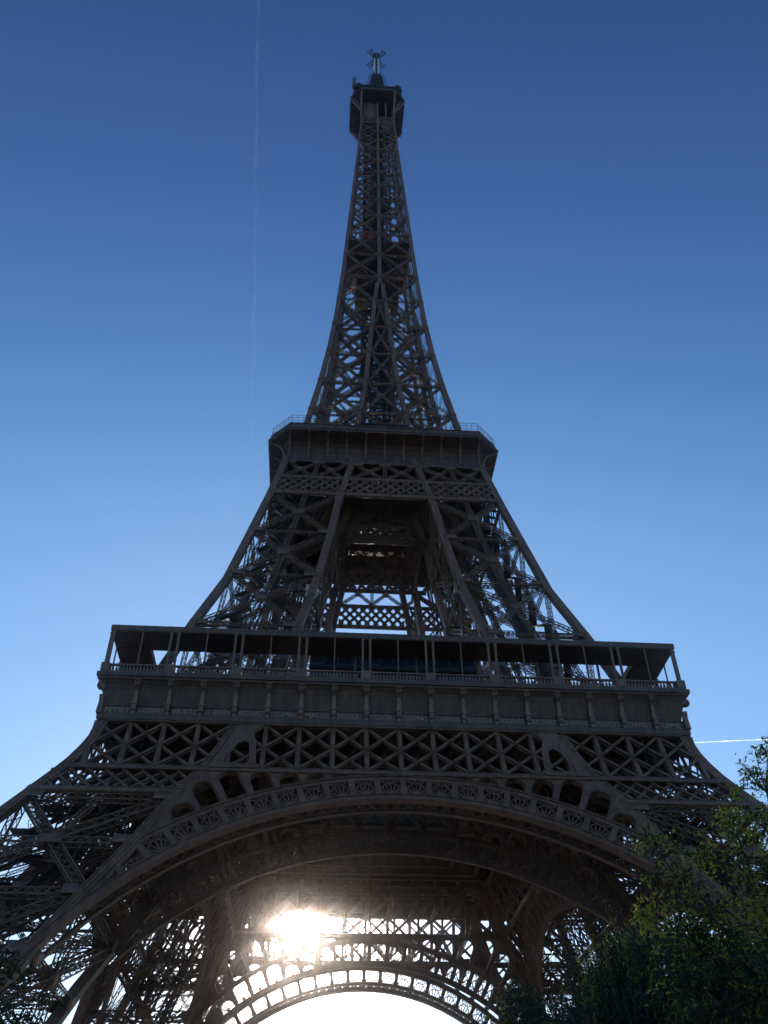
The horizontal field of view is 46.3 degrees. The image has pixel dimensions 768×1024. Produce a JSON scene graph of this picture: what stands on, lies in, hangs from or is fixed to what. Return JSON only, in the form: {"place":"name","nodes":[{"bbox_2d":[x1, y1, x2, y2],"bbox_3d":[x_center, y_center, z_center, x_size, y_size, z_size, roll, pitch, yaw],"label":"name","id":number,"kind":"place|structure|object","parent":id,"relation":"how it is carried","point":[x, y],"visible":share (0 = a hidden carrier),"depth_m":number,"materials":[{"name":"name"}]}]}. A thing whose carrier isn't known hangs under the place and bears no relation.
{"place":"outdoors","nodes":[
{"label":"outdoors","id":0,"kind":"place"},
{"bbox_2d":[284,918,310,943],"bbox_3d":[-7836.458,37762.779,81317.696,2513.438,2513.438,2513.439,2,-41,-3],"label":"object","id":1,"kind":"object","parent":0,"point":[289,920],"visible":0.2,"depth_m":80510.85,"materials":[{"name":"white"}]},
{"bbox_2d":[0,0,767,1023],"label":"sky","id":2,"kind":"structure","parent":0,"point":[585,181],"materials":[{"name":"blue"}]},
{"label":"ground","id":3,"kind":"structure","parent":0,"visible":0},
{"bbox_2d":[0,920,56,1023],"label":"broadleaf tree","id":4,"kind":"object","parent":3,"relation":"on","point":[25,1017],"visible":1,"depth_m":18.28,"materials":[{"name":"green plant"}]},
{"bbox_2d":[0,49,767,1023],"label":"lattice tower","id":5,"kind":"structure","parent":3,"relation":"on","point":[414,775],"depth_m":113.77,"materials":[{"name":"metal"}]},
{"bbox_2d":[553,899,766,1023],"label":"weeping tree","id":6,"kind":"object","parent":3,"relation":"on","point":[617,984],"visible":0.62,"depth_m":25.54,"materials":[{"name":"green plant"}]},
{"bbox_2d":[627,736,767,1023],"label":"broadleaf tree","id":7,"kind":"object","parent":3,"relation":"on","point":[726,972],"visible":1,"depth_m":20.74,"materials":[{"name":"green plant"}]},
{"bbox_2d":[710,922,767,1001],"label":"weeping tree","id":8,"kind":"object","parent":3,"relation":"on","point":[750,947],"visible":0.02,"depth_m":29.02,"materials":[{"name":"green plant"}]},
{"label":"path","id":9,"kind":"structure","parent":0,"visible":0},
{"bbox_2d":[471,972,578,1023],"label":"broadleaf tree","id":10,"kind":"object","parent":9,"relation":"on","point":[534,1013],"visible":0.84,"depth_m":38.05,"materials":[{"name":"green plant"}]}
]}

